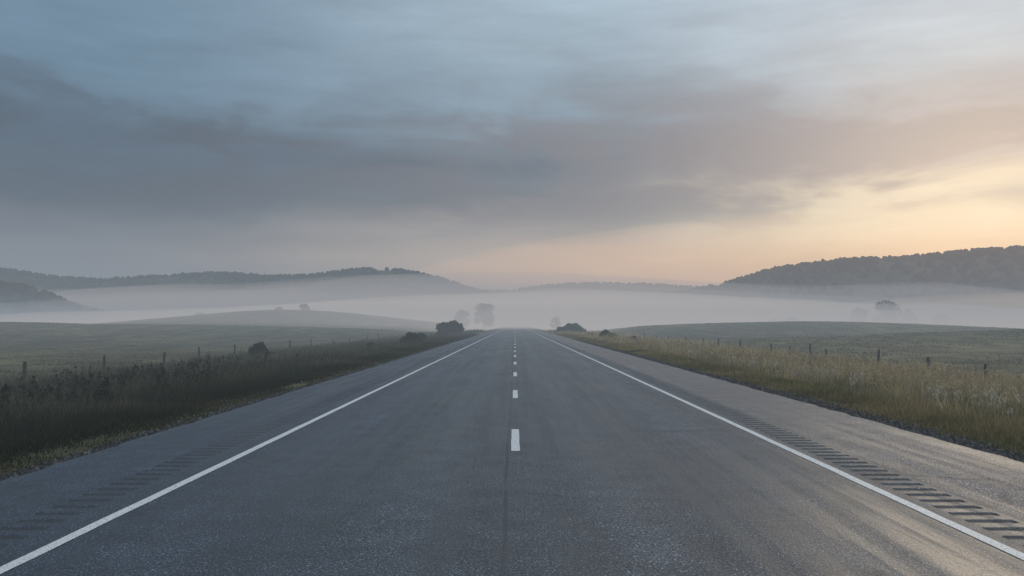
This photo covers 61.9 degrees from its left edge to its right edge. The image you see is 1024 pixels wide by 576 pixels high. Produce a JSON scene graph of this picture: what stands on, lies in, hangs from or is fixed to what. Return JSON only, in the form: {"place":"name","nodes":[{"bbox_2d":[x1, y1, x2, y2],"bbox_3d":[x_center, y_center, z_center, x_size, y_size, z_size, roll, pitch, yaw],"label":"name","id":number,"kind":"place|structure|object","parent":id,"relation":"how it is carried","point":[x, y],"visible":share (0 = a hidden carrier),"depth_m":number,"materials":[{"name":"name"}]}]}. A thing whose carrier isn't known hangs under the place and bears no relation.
{"place":"outdoors","nodes":[
{"label":"outdoors","id":0,"kind":"place"},
{"bbox_2d":[0,292,142,323],"bbox_3d":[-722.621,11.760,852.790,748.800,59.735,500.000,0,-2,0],"label":"hill","id":1,"kind":"structure","parent":0,"point":[42,314],"depth_m":768.64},
{"bbox_2d":[0,280,130,323],"bbox_3d":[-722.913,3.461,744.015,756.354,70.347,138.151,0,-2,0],"label":"forest","id":2,"kind":"object","parent":1,"relation":"on","point":[23,292],"visible":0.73,"depth_m":761.37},
{"bbox_2d":[0,270,545,326],"bbox_3d":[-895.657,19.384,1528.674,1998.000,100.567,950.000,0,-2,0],"label":"hill","id":3,"kind":"structure","parent":0,"point":[164,305],"depth_m":1269.05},
{"bbox_2d":[0,267,554,319],"bbox_3d":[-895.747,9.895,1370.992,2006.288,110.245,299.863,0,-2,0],"label":"forest","id":4,"kind":"object","parent":3,"relation":"on","point":[80,283],"visible":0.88,"depth_m":1353.92,"materials":[{"name":"plant"}]},
{"bbox_2d":[0,325,1023,575],"bbox_3d":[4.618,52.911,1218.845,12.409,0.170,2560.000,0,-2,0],"label":"road","id":5,"kind":"structure","parent":0,"point":[602,471],"depth_m":9.13,"materials":[{"name":"grey asphalt"}]},
{"bbox_2d":[0,329,1023,573],"bbox_3d":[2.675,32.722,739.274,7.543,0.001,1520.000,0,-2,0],"label":"road marking","id":6,"kind":"object","parent":5,"relation":"on","point":[514,447],"visible":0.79,"depth_m":9.05,"materials":[{"name":"paint"}]},
{"bbox_2d":[0,310,1023,474],"bbox_3d":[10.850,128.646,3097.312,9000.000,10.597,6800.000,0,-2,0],"label":"ground","id":7,"kind":"structure","parent":0,"point":[305,318],"depth_m":155.61,"materials":[{"name":"green plant"}]},
{"bbox_2d":[0,350,299,425],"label":"bramble thicket","id":8,"kind":"object","parent":7,"relation":"on","point":[105,390],"visible":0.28,"depth_m":29.98,"materials":[{"name":"green plant"}]},
{"bbox_2d":[6,335,378,382],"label":"wire fence","id":9,"kind":"object","parent":7,"relation":"on","point":[25,363],"visible":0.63,"depth_m":57.85,"materials":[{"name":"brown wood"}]},
{"bbox_2d":[244,341,276,358],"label":"bush","id":10,"kind":"object","parent":7,"relation":"on","point":[259,346],"visible":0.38,"depth_m":67.72,"materials":[{"name":"green plant"}]},
{"bbox_2d":[299,303,309,309],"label":"tree","id":11,"kind":"object","parent":7,"relation":"on","point":[304,306],"visible":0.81,"depth_m":429.34,"materials":[{"name":"grey plant"}]},
{"bbox_2d":[399,332,424,343],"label":"bush","id":12,"kind":"object","parent":7,"relation":"on","point":[414,336],"visible":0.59,"depth_m":87.28,"materials":[{"name":"green plant"}]},
{"bbox_2d":[434,320,464,335],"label":"bush","id":13,"kind":"object","parent":7,"relation":"on","point":[451,327],"visible":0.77,"depth_m":158.41,"materials":[{"name":"green plant"}]},
{"bbox_2d":[454,309,470,326],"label":"tree","id":14,"kind":"object","parent":7,"relation":"on","point":[461,315],"visible":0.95,"depth_m":438.32,"materials":[{"name":"grey plant"}]},
{"bbox_2d":[473,303,494,329],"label":"tree","id":15,"kind":"object","parent":7,"relation":"on","point":[487,319],"visible":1,"depth_m":428.60,"materials":[{"name":"grey plant"}]},
{"bbox_2d":[0,328,1023,475],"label":"grass","id":16,"kind":"structure","parent":7,"relation":"on","point":[54,426],"depth_m":24.33,"materials":[{"name":"green plant"}]},
{"bbox_2d":[0,340,1023,480],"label":"gravel","id":17,"kind":"structure","parent":7,"relation":"on","point":[929,432],"depth_m":15.72,"materials":[{"name":"grey gravel"}]},
{"bbox_2d":[549,317,560,328],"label":"tree","id":18,"kind":"object","parent":7,"relation":"on","point":[556,321],"visible":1,"depth_m":408.82,"materials":[{"name":"grey plant"}]},
{"bbox_2d":[555,323,581,332],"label":"bush","id":19,"kind":"object","parent":7,"relation":"on","point":[571,327],"visible":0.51,"depth_m":188.80,"materials":[{"name":"green plant"}]},
{"bbox_2d":[572,322,586,332],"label":"bush","id":20,"kind":"object","parent":7,"relation":"on","point":[582,328],"visible":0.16,"depth_m":214.03,"materials":[{"name":"green plant"}]},
{"bbox_2d":[599,329,616,337],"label":"bush","id":21,"kind":"object","parent":7,"relation":"on","point":[606,332],"visible":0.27,"depth_m":107.33,"materials":[{"name":"green plant"}]},
{"bbox_2d":[786,316,798,321],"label":"tree","id":22,"kind":"object","parent":7,"relation":"on","point":[793,318],"visible":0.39,"depth_m":502.65,"materials":[{"name":"grey plant"}]},
{"bbox_2d":[644,332,1018,381],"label":"wire fence","id":23,"kind":"object","parent":7,"relation":"on","point":[878,357],"visible":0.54,"depth_m":55.28,"materials":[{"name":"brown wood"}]},
{"bbox_2d":[849,308,868,321],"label":"tree","id":24,"kind":"object","parent":7,"relation":"on","point":[859,314],"visible":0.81,"depth_m":511.99,"materials":[{"name":"grey plant"}]},
{"bbox_2d":[872,300,902,322],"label":"tree","id":25,"kind":"object","parent":7,"relation":"on","point":[884,311],"visible":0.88,"depth_m":506.44,"materials":[{"name":"grey plant"}]},
{"bbox_2d":[900,308,919,323],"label":"tree","id":26,"kind":"object","parent":7,"relation":"on","point":[906,318],"visible":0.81,"depth_m":515.21,"materials":[{"name":"grey plant"}]},
{"bbox_2d":[931,313,949,324],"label":"tree","id":27,"kind":"object","parent":7,"relation":"on","point":[941,319],"visible":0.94,"depth_m":511.95,"materials":[{"name":"grey plant"}]},
{"bbox_2d":[0,332,1023,417],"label":"wild grass","id":28,"kind":"structure","parent":0,"point":[804,367],"depth_m":32.29,"materials":[{"name":"green plant"}]},
{"bbox_2d":[0,0,1023,289],"label":"sky","id":29,"kind":"structure","parent":0,"point":[482,144],"materials":[{"name":"grey"}]},
{"bbox_2d":[495,285,683,317],"bbox_3d":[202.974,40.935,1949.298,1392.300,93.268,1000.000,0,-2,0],"label":"hill","id":30,"kind":"structure","parent":0,"point":[561,310],"depth_m":1743.05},
{"bbox_2d":[481,282,700,310],"bbox_3d":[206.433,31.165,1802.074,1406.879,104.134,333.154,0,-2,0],"label":"forest","id":31,"kind":"object","parent":30,"relation":"on","point":[609,285],"visible":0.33,"depth_m":1813.36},
{"bbox_2d":[534,250,1023,327],"bbox_3d":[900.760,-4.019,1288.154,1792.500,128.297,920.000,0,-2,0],"label":"hill","id":32,"kind":"structure","parent":0,"point":[977,308],"depth_m":1011.62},
{"bbox_2d":[514,245,1023,326],"bbox_3d":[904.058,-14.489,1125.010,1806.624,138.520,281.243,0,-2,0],"label":"forest","id":33,"kind":"object","parent":32,"relation":"on","point":[840,264],"visible":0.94,"depth_m":1110.53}
]}

